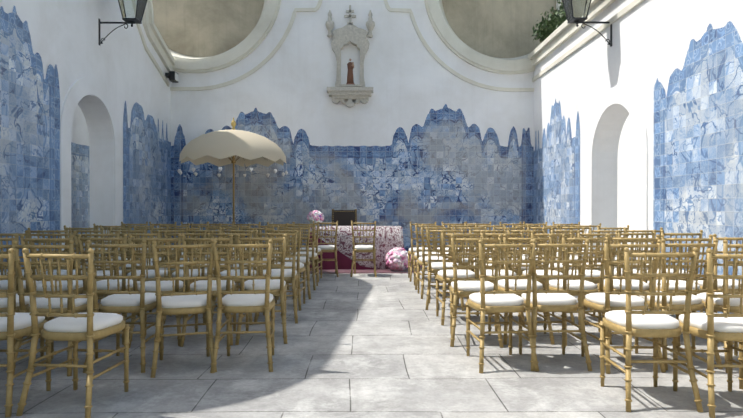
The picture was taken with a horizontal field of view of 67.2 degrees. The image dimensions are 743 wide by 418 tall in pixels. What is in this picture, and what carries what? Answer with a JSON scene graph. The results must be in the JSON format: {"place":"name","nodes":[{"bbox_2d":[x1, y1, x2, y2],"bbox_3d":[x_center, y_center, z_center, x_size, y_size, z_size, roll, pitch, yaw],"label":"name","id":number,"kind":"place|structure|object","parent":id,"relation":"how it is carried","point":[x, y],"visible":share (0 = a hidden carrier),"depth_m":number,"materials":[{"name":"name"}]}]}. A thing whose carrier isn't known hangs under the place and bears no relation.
{"place":"outdoors","nodes":[
{"label":"outdoors","id":0,"kind":"place"},
{"bbox_2d":[71,105,88,145],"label":"side room wall","id":1,"kind":"structure","parent":0,"point":[79,132],"depth_m":12.81,"materials":[{"name":"white paint"}]},
{"bbox_2d":[71,142,89,253],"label":"wall tiles","id":2,"kind":"object","parent":1,"relation":"attached to","point":[80,194],"visible":0.1,"depth_m":12.85,"materials":[{"name":"blue tile"}]},
{"bbox_2d":[0,257,742,417],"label":"stone floor","id":3,"kind":"structure","parent":0,"point":[364,345],"depth_m":3.94,"materials":[{"name":"grey stone"}]},
{"bbox_2d":[0,230,40,280],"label":"chiavari chair","id":4,"kind":"object","parent":3,"relation":"on","point":[12,235],"visible":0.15,"depth_m":5.60,"materials":[{"name":"gold metal"}]},
{"bbox_2d":[0,244,43,373],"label":"chiavari chair","id":5,"kind":"object","parent":3,"relation":"on","point":[3,305],"visible":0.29,"depth_m":3.98,"materials":[{"name":"gold metal"}]},
{"bbox_2d":[0,234,46,319],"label":"chiavari chair","id":6,"kind":"object","parent":3,"relation":"on","point":[3,285],"visible":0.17,"depth_m":4.83,"materials":[{"name":"gold metal"}]},
{"bbox_2d":[0,248,51,416],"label":"chiavari chair","id":7,"kind":"object","parent":3,"relation":"on","point":[13,325],"visible":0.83,"depth_m":3.19,"materials":[{"name":"gold metal"}]},
{"bbox_2d":[27,227,67,270],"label":"chiavari chair","id":8,"kind":"object","parent":3,"relation":"on","point":[53,231],"visible":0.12,"depth_m":6.31,"materials":[{"name":"gold metal"}]},
{"bbox_2d":[20,234,82,346],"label":"chiavari chair","id":9,"kind":"object","parent":3,"relation":"on","point":[39,288],"visible":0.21,"depth_m":4.75,"materials":[{"name":"gold metal"}]},
{"bbox_2d":[27,230,81,297],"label":"chiavari chair","id":10,"kind":"object","parent":3,"relation":"on","point":[63,272],"visible":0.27,"depth_m":5.58,"materials":[{"name":"gold metal"}]},
{"bbox_2d":[12,240,98,375],"bbox_3d":[-2.297,0.689,4.100,0.442,0.943,0.495,0,0,0],"label":"chiavari chair","id":11,"kind":"object","parent":3,"relation":"on","point":[80,304],"visible":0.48,"depth_m":3.93,"materials":[{"name":"gold metal"}]},
{"bbox_2d":[16,248,129,417],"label":"chiavari chair","id":12,"kind":"object","parent":3,"relation":"on","point":[89,326],"visible":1,"depth_m":3.19,"materials":[{"name":"gold metal"}]},
{"bbox_2d":[0,0,170,256],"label":"wall","id":13,"kind":"structure","parent":3,"relation":"on","point":[118,64],"depth_m":9.33,"materials":[{"name":"white paint"}]},
{"bbox_2d":[0,6,59,271],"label":"wall tiles","id":14,"kind":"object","parent":13,"relation":"attached to","point":[29,146],"depth_m":6.97,"materials":[{"name":"blue tile"}]},
{"bbox_2d":[60,77,121,259],"bbox_3d":[-4.336,-0.449,8.711,0.060,3.170,1.940,0,0,-1],"label":"wall arch surround","id":15,"kind":"object","parent":13,"relation":"attached to","point":[79,89],"visible":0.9,"depth_m":8.18,"materials":[{"name":"white paint"}]},
{"bbox_2d":[98,0,146,45],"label":"wall lantern","id":16,"kind":"object","parent":13,"relation":"attached to","point":[132,12],"visible":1,"depth_m":8.82,"materials":[{"name":"black metal"}]},
{"bbox_2d":[123,101,170,244],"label":"wall tiles","id":17,"kind":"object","parent":13,"relation":"attached to","point":[146,173],"depth_m":10.78,"materials":[{"name":"blue tile"}]},
{"bbox_2d":[136,24,169,86],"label":"wall molding","id":18,"kind":"structure","parent":13,"relation":"attached to","point":[153,60],"depth_m":11.00,"materials":[{"name":"white paint"}]},
{"bbox_2d":[142,3,172,72],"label":"arch molding","id":19,"kind":"structure","parent":13,"relation":"attached to","point":[157,47],"depth_m":11.12,"materials":[{"name":"white paint"}]},
{"bbox_2d":[147,0,174,64],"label":"arch molding","id":20,"kind":"structure","parent":13,"relation":"attached to","point":[158,34],"depth_m":11.08,"materials":[{"name":"white paint"}]},
{"bbox_2d":[68,227,109,301],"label":"chiavari chair","id":21,"kind":"object","parent":3,"relation":"on","point":[101,231],"visible":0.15,"depth_m":6.34,"materials":[{"name":"gold metal"}]},
{"bbox_2d":[73,230,126,316],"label":"chiavari chair","id":22,"kind":"object","parent":3,"relation":"on","point":[107,272],"visible":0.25,"depth_m":5.54,"materials":[{"name":"gold metal"}]},
{"bbox_2d":[77,234,139,344],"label":"chiavari chair","id":23,"kind":"object","parent":3,"relation":"on","point":[102,285],"visible":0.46,"depth_m":4.83,"materials":[{"name":"gold metal"}]},
{"bbox_2d":[98,225,130,296],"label":"chiavari chair","id":24,"kind":"object","parent":3,"relation":"on","point":[107,229],"visible":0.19,"depth_m":7.10,"materials":[{"name":"gold metal"}]},
{"bbox_2d":[83,240,164,372],"bbox_3d":[-1.822,0.688,4.183,0.442,0.943,0.495,0,0,-1],"label":"chiavari chair","id":25,"kind":"object","parent":3,"relation":"on","point":[142,301],"visible":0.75,"depth_m":4.02,"materials":[{"name":"gold metal"}]},
{"bbox_2d":[109,227,152,273],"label":"chiavari chair","id":26,"kind":"object","parent":3,"relation":"on","point":[137,250],"visible":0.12,"depth_m":6.35,"materials":[{"name":"gold metal"}]},
{"bbox_2d":[119,230,171,315],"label":"chiavari chair","id":27,"kind":"object","parent":3,"relation":"on","point":[151,273],"visible":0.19,"depth_m":5.60,"materials":[{"name":"gold metal"}]},
{"bbox_2d":[133,225,167,262],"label":"chiavari chair","id":28,"kind":"object","parent":3,"relation":"on","point":[155,229],"visible":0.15,"depth_m":7.02,"materials":[{"name":"gold metal"}]},
{"bbox_2d":[128,234,185,347],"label":"chiavari chair","id":29,"kind":"object","parent":3,"relation":"on","point":[150,286],"visible":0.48,"depth_m":4.74,"materials":[{"name":"gold metal"}]},
{"bbox_2d":[149,227,189,311],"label":"chiavari chair","id":30,"kind":"object","parent":3,"relation":"on","point":[169,231],"visible":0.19,"depth_m":6.32,"materials":[{"name":"gold metal"}]},
{"bbox_2d":[150,239,216,377],"bbox_3d":[-1.377,0.689,4.122,0.442,0.943,0.495,0,0,-18],"label":"chiavari chair","id":31,"kind":"object","parent":3,"relation":"on","point":[185,303],"visible":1,"depth_m":3.98,"materials":[{"name":"gold metal"}]},
{"bbox_2d":[164,230,213,323],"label":"chiavari chair","id":32,"kind":"object","parent":3,"relation":"on","point":[203,271],"visible":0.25,"depth_m":5.65,"materials":[{"name":"gold metal"}]},
{"bbox_2d":[185,227,225,283],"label":"chiavari chair","id":33,"kind":"object","parent":3,"relation":"on","point":[207,232],"visible":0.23,"depth_m":6.34,"materials":[{"name":"gold metal"}]},
{"bbox_2d":[179,234,236,346],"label":"chiavari chair","id":34,"kind":"object","parent":3,"relation":"on","point":[201,285],"visible":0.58,"depth_m":4.77,"materials":[{"name":"gold metal"}]},
{"bbox_2d":[207,225,238,290],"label":"chiavari chair","id":35,"kind":"object","parent":3,"relation":"on","point":[215,228],"visible":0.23,"depth_m":7.15,"materials":[{"name":"gold metal"}]},
{"bbox_2d":[178,117,287,240],"bbox_3d":[-2.755,-0.354,11.184,2.177,2.960,2.177,0,0,-1],"label":"parasol","id":36,"kind":"object","parent":3,"relation":"on","point":[220,148],"visible":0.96,"depth_m":10.58,"materials":[{"name":"beige fabric"}]},
{"bbox_2d":[210,230,258,324],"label":"chiavari chair","id":37,"kind":"object","parent":3,"relation":"on","point":[224,273],"visible":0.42,"depth_m":5.60,"materials":[{"name":"gold metal"}]},
{"bbox_2d":[210,239,275,372],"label":"chiavari chair","id":38,"kind":"object","parent":3,"relation":"on","point":[242,301],"visible":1,"depth_m":4.02,"materials":[{"name":"gold metal"}]},
{"bbox_2d":[222,227,265,290],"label":"chiavari chair","id":39,"kind":"object","parent":3,"relation":"on","point":[238,231],"visible":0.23,"depth_m":6.33,"materials":[{"name":"gold metal"}]},
{"bbox_2d":[240,225,277,298],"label":"chiavari chair","id":40,"kind":"object","parent":3,"relation":"on","point":[261,229],"visible":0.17,"depth_m":7.04,"materials":[{"name":"gold metal"}]},
{"bbox_2d":[235,234,287,344],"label":"chiavari chair","id":41,"kind":"object","parent":3,"relation":"on","point":[278,285],"visible":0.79,"depth_m":4.83,"materials":[{"name":"gold metal"}]},
{"bbox_2d":[254,230,297,323],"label":"chiavari chair","id":42,"kind":"object","parent":3,"relation":"on","point":[290,275],"visible":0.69,"depth_m":5.67,"materials":[{"name":"gold metal"}]},
{"bbox_2d":[264,227,305,310],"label":"chiavari chair","id":43,"kind":"object","parent":3,"relation":"on","point":[299,268],"visible":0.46,"depth_m":6.38,"materials":[{"name":"gold metal"}]},
{"bbox_2d":[277,225,310,299],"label":"chiavari chair","id":44,"kind":"object","parent":3,"relation":"on","point":[305,261],"visible":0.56,"depth_m":7.13,"materials":[{"name":"gold metal"}]},
{"bbox_2d":[286,223,318,289],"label":"chiavari chair","id":45,"kind":"object","parent":3,"relation":"on","point":[313,255],"visible":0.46,"depth_m":7.90,"materials":[{"name":"gold metal"}]},
{"bbox_2d":[292,222,322,281],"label":"chiavari chair","id":46,"kind":"object","parent":3,"relation":"on","point":[317,250],"visible":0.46,"depth_m":8.78,"materials":[{"name":"gold metal"}]},
{"bbox_2d":[312,221,338,276],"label":"chiavari chair","id":47,"kind":"object","parent":3,"relation":"on","point":[328,248],"visible":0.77,"depth_m":9.38,"materials":[{"name":"gold metal"}]},
{"bbox_2d":[332,209,356,225],"bbox_3d":[-0.571,0.564,11.588,0.530,1.120,0.500,0,0,-1],"label":"chair back","id":48,"kind":"object","parent":3,"relation":"on","point":[344,217],"visible":0.56,"depth_m":11.77,"materials":[{"name":"black fabric"}]},
{"bbox_2d":[171,0,533,146],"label":"wall","id":49,"kind":"structure","parent":3,"relation":"on","point":[410,79],"depth_m":12.26,"materials":[{"name":"paint"}]},
{"bbox_2d":[172,0,280,72],"bbox_3d":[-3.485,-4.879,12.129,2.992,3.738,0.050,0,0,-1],"label":"wall ring","id":50,"kind":"object","parent":49,"relation":"attached to","point":[251,41],"visible":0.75,"depth_m":12.12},
{"bbox_2d":[170,0,321,90],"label":"wall moulding","id":51,"kind":"object","parent":49,"relation":"attached to","point":[268,57],"visible":0.9,"depth_m":12.19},
{"bbox_2d":[331,24,368,86],"bbox_3d":[-0.464,-3.329,12.203,0.840,1.420,0.140,0,0,-1],"label":"niche frame","id":52,"kind":"object","parent":49,"relation":"attached to","point":[347,32],"visible":0.75,"depth_m":12.13,"materials":[{"name":"grey stone"}]},
{"bbox_2d":[325,10,333,37],"bbox_3d":[-0.904,-4.039,12.153,0.200,0.600,0.200,0,0,-1],"label":"finial","id":53,"kind":"object","parent":52,"relation":"attached to","point":[329,24],"visible":1,"depth_m":12.11,"materials":[{"name":"stone"}]},
{"bbox_2d":[339,39,361,86],"bbox_3d":[-0.463,-3.164,12.123,0.500,1.014,0.060,0,0,-1],"label":"niche","id":54,"kind":"object","parent":52,"relation":"attached to","point":[360,48],"visible":0.92,"depth_m":12.10,"materials":[{"name":"grey stone"}]},
{"bbox_2d":[366,10,374,37],"bbox_3d":[-0.024,-4.039,12.166,0.200,0.600,0.200,0,0,-1],"label":"finial","id":55,"kind":"object","parent":52,"relation":"attached to","point":[370,24],"visible":1,"depth_m":12.12,"materials":[{"name":"stone"}]},
{"bbox_2d":[327,87,372,97],"bbox_3d":[-0.463,-2.509,12.126,1.000,0.220,0.260,0,0,-1],"label":"niche shelf","id":56,"kind":"object","parent":49,"relation":"attached to","point":[349,92],"visible":0.93,"depth_m":12.03,"materials":[{"name":"grey stone"}]},
{"bbox_2d":[346,59,353,83],"bbox_3d":[-0.465,-3.000,12.284,0.234,0.621,0.223,0,0,-1],"label":"friar statue","id":57,"kind":"object","parent":56,"relation":"on","point":[350,66],"visible":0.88,"depth_m":12.22,"materials":[{"name":"brown wood"}]},
{"bbox_2d":[332,98,368,107],"bbox_3d":[-0.464,-2.313,12.197,0.800,0.192,0.140,0,0,-1],"label":"corbel","id":58,"kind":"object","parent":49,"relation":"attached to","point":[349,103],"visible":1,"depth_m":12.13,"materials":[{"name":"grey stone"}]},
{"bbox_2d":[171,104,533,256],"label":"wall tiles","id":59,"kind":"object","parent":49,"relation":"attached to","point":[446,165],"depth_m":12.27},
{"bbox_2d":[384,0,533,91],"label":"wall moulding","id":60,"kind":"object","parent":49,"relation":"attached to","point":[434,55],"visible":0.85,"depth_m":12.25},
{"bbox_2d":[424,0,534,73],"bbox_3d":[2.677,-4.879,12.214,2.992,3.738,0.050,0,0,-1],"label":"wall ring","id":61,"kind":"object","parent":49,"relation":"attached to","point":[454,43],"visible":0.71,"depth_m":12.19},
{"bbox_2d":[439,0,528,59],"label":"window molding","id":62,"kind":"structure","parent":49,"relation":"attached to","point":[515,58],"depth_m":12.53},
{"bbox_2d":[301,226,413,273],"bbox_3d":[-0.307,0.733,10.632,2.200,0.790,1.620,0,0,-1],"label":"tablecloth","id":63,"kind":"object","parent":3,"relation":"on","point":[388,239],"visible":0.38,"depth_m":10.36,"materials":[{"name":"fabric"}]},
{"bbox_2d":[307,210,323,225],"bbox_3d":[-1.093,0.177,10.911,0.346,0.322,0.344,0,0,-1],"label":"flower ball","id":64,"kind":"object","parent":63,"relation":"on","point":[315,216],"visible":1,"depth_m":10.79,"materials":[{"name":"pink plant"}]},
{"bbox_2d":[385,247,410,270],"bbox_3d":[0.476,0.915,10.134,0.446,0.441,0.445,0,0,-27],"label":"flower ball","id":65,"kind":"object","parent":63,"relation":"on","point":[396,259],"visible":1,"depth_m":9.98,"materials":[{"name":"pink plant"}]},
{"bbox_2d":[152,0,564,57],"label":"beige wall","id":66,"kind":"structure","parent":3,"relation":"on","point":[490,28],"depth_m":12.67,"materials":[{"name":"paint"}]},
{"bbox_2d":[350,221,376,276],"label":"chiavari chair","id":67,"kind":"object","parent":3,"relation":"on","point":[364,248],"visible":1,"depth_m":9.36,"materials":[{"name":"gold metal"}]},
{"bbox_2d":[408,222,436,281],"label":"chiavari chair","id":68,"kind":"object","parent":3,"relation":"on","point":[411,251],"visible":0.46,"depth_m":8.81,"materials":[{"name":"gold metal"}]},
{"bbox_2d":[413,223,444,289],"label":"chiavari chair","id":69,"kind":"object","parent":3,"relation":"on","point":[417,254],"visible":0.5,"depth_m":7.94,"materials":[{"name":"gold metal"}]},
{"bbox_2d":[417,225,453,298],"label":"chiavari chair","id":70,"kind":"object","parent":3,"relation":"on","point":[423,261],"visible":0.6,"depth_m":7.18,"materials":[{"name":"gold metal"}]},
{"bbox_2d":[425,227,464,310],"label":"chiavari chair","id":71,"kind":"object","parent":3,"relation":"on","point":[435,266],"visible":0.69,"depth_m":6.39,"materials":[{"name":"gold metal"}]},
{"bbox_2d":[435,230,481,324],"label":"chiavari chair","id":72,"kind":"object","parent":3,"relation":"on","point":[444,276],"visible":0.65,"depth_m":5.60,"materials":[{"name":"gold metal"}]},
{"bbox_2d":[454,225,486,264],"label":"chiavari chair","id":73,"kind":"object","parent":3,"relation":"on","point":[466,259],"visible":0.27,"depth_m":7.19,"materials":[{"name":"gold metal"}]},
{"bbox_2d":[449,234,502,347],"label":"chiavari chair","id":74,"kind":"object","parent":3,"relation":"on","point":[464,287],"visible":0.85,"depth_m":4.74,"materials":[{"name":"gold metal"}]},
{"bbox_2d":[466,227,506,309],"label":"chiavari chair","id":75,"kind":"object","parent":3,"relation":"on","point":[487,231],"visible":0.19,"depth_m":6.34,"materials":[{"name":"gold metal"}]},
{"bbox_2d":[476,230,524,324],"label":"chiavari chair","id":76,"kind":"object","parent":3,"relation":"on","point":[489,272],"visible":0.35,"depth_m":5.60,"materials":[{"name":"gold metal"}]},
{"bbox_2d":[465,239,538,372],"bbox_3d":[0.954,0.688,4.196,0.442,0.943,0.495,0,0,-6],"label":"chiavari chair","id":77,"kind":"object","parent":3,"relation":"on","point":[482,301],"visible":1,"depth_m":4.04,"materials":[{"name":"gold metal"}]},
{"bbox_2d":[494,234,554,344],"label":"chiavari chair","id":78,"kind":"object","parent":3,"relation":"on","point":[521,284],"visible":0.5,"depth_m":4.82,"materials":[{"name":"gold metal"}]},
{"bbox_2d":[504,227,544,284],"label":"chiavari chair","id":79,"kind":"object","parent":3,"relation":"on","point":[525,242],"visible":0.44,"depth_m":6.36,"materials":[{"name":"gold metal"}]},
{"bbox_2d":[522,225,558,286],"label":"chiavari chair","id":80,"kind":"object","parent":3,"relation":"on","point":[538,228],"visible":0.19,"depth_m":7.26,"materials":[{"name":"gold metal"}]},
{"bbox_2d":[521,230,574,322],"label":"chiavari chair","id":81,"kind":"object","parent":3,"relation":"on","point":[539,270],"visible":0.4,"depth_m":5.58,"materials":[{"name":"gold metal"}]},
{"bbox_2d":[518,239,591,370],"bbox_3d":[1.357,0.688,4.227,0.442,0.943,0.495,0,0,0],"label":"chiavari chair","id":82,"kind":"object","parent":3,"relation":"on","point":[558,300],"visible":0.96,"depth_m":4.06,"materials":[{"name":"gold metal"}]},
{"bbox_2d":[542,227,587,309],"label":"chiavari chair","id":83,"kind":"object","parent":3,"relation":"on","point":[559,242],"visible":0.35,"depth_m":6.37,"materials":[{"name":"gold metal"}]},
{"bbox_2d":[556,225,590,269],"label":"chiavari chair","id":84,"kind":"object","parent":3,"relation":"on","point":[570,228],"visible":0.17,"depth_m":7.28,"materials":[{"name":"gold metal"}]},
{"bbox_2d":[543,234,611,345],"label":"chiavari chair","id":85,"kind":"object","parent":3,"relation":"on","point":[589,287],"visible":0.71,"depth_m":4.82,"materials":[{"name":"gold metal"}]},
{"bbox_2d":[569,230,618,324],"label":"chiavari chair","id":86,"kind":"object","parent":3,"relation":"on","point":[595,273],"visible":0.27,"depth_m":5.60,"materials":[{"name":"gold metal"}]},
{"bbox_2d":[581,227,626,310],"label":"chiavari chair","id":87,"kind":"object","parent":3,"relation":"on","point":[591,231],"visible":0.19,"depth_m":6.33,"materials":[{"name":"gold metal"}]},
{"bbox_2d":[580,239,665,373],"bbox_3d":[1.847,0.688,4.176,0.442,0.943,0.495,0,0,-5],"label":"chiavari chair","id":88,"kind":"object","parent":3,"relation":"on","point":[607,300],"visible":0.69,"depth_m":4.01,"materials":[{"name":"gold metal"}]},
{"bbox_2d":[597,230,656,310],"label":"chiavari chair","id":89,"kind":"object","parent":3,"relation":"on","point":[636,234],"visible":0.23,"depth_m":5.72,"materials":[{"name":"gold metal"}]},
{"bbox_2d":[598,234,661,343],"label":"chiavari chair","id":90,"kind":"object","parent":3,"relation":"on","point":[614,284],"visible":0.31,"depth_m":4.83,"materials":[{"name":"gold metal"}]},
{"bbox_2d":[534,0,742,259],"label":"wall","id":91,"kind":"structure","parent":3,"relation":"on","point":[651,39],"depth_m":8.55,"materials":[{"name":"white paint"}]},
{"bbox_2d":[533,99,579,248],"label":"wall tiles","id":92,"kind":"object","parent":91,"relation":"attached to","point":[556,178],"depth_m":10.78,"materials":[{"name":"blue tile"}]},
{"bbox_2d":[528,0,597,58],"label":"cornice molding","id":93,"kind":"structure","parent":91,"relation":"on","point":[561,28],"depth_m":10.78,"materials":[{"name":"white paint"}]},
{"bbox_2d":[532,0,566,42],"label":"wall bushes","id":94,"kind":"object","parent":93,"relation":"on","point":[547,28],"depth_m":11.23,"materials":[{"name":"green plant"}]},
{"bbox_2d":[532,0,615,66],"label":"cornice molding","id":95,"kind":"structure","parent":91,"relation":"attached to","point":[598,7],"depth_m":10.08,"materials":[{"name":"white paint"}]},
{"bbox_2d":[562,0,611,46],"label":"wall lantern","id":96,"kind":"object","parent":91,"relation":"attached to","point":[576,12],"visible":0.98,"depth_m":8.36,"materials":[{"name":"black metal"}]},
{"bbox_2d":[532,0,643,81],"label":"cornice molding","id":97,"kind":"structure","parent":91,"relation":"on","point":[617,16],"depth_m":9.14,"materials":[{"name":"white paint"}]},
{"bbox_2d":[585,85,647,259],"bbox_3d":[3.629,-0.347,8.372,0.060,2.970,2.040,0,0,-1],"label":"arch frame","id":98,"kind":"object","parent":91,"relation":"attached to","point":[626,97],"visible":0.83,"depth_m":7.79,"materials":[{"name":"white paint"}]},
{"bbox_2d":[653,21,742,312],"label":"wall tiles","id":99,"kind":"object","parent":91,"relation":"attached to","point":[698,154],"depth_m":6.15,"materials":[{"name":"blue tile"}]},
{"bbox_2d":[623,227,662,280],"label":"chiavari chair","id":100,"kind":"object","parent":3,"relation":"on","point":[642,231],"visible":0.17,"depth_m":6.37,"materials":[{"name":"gold metal"}]},
{"bbox_2d":[599,247,702,411],"bbox_3d":[1.679,0.692,3.431,0.442,0.943,0.495,0,0,1],"label":"chiavari chair","id":101,"kind":"object","parent":3,"relation":"on","point":[628,322],"visible":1,"depth_m":3.27,"materials":[{"name":"gold metal"}]},
{"bbox_2d":[643,230,702,311],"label":"chiavari chair","id":102,"kind":"object","parent":3,"relation":"on","point":[700,234],"visible":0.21,"depth_m":5.66,"materials":[{"name":"gold metal"}]},
{"bbox_2d":[634,239,722,369],"bbox_3d":[2.304,0.688,4.260,0.442,0.943,0.495,0,0,-3],"label":"chiavari chair","id":103,"kind":"object","parent":3,"relation":"on","point":[678,304],"visible":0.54,"depth_m":4.09,"materials":[{"name":"gold metal"}]},
{"bbox_2d":[647,234,712,333],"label":"chiavari chair","id":104,"kind":"object","parent":3,"relation":"on","point":[681,284],"visible":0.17,"depth_m":4.76,"materials":[{"name":"gold metal"}]},
{"bbox_2d":[672,248,742,417],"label":"chiavari chair","id":105,"kind":"object","parent":3,"relation":"on","point":[710,326],"visible":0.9,"depth_m":3.18,"materials":[{"name":"gold metal"}]},
{"bbox_2d":[691,240,742,372],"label":"chiavari chair","id":106,"kind":"object","parent":3,"relation":"on","point":[720,304],"visible":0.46,"depth_m":4.03,"materials":[{"name":"gold metal"}]},
{"bbox_2d":[693,234,742,342],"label":"chiavari chair","id":107,"kind":"object","parent":3,"relation":"on","point":[717,285],"visible":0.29,"depth_m":4.88,"materials":[{"name":"gold metal"}]},
{"bbox_2d":[738,341,742,388],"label":"chiavari chair","id":108,"kind":"object","parent":3,"relation":"on","point":[740,359],"visible":0.65,"depth_m":3.59,"materials":[{"name":"gold metal"}]},
{"bbox_2d":[617,114,636,249],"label":"side room wall","id":109,"kind":"structure","parent":0,"point":[627,186],"depth_m":14.30,"materials":[{"name":"white paint"}]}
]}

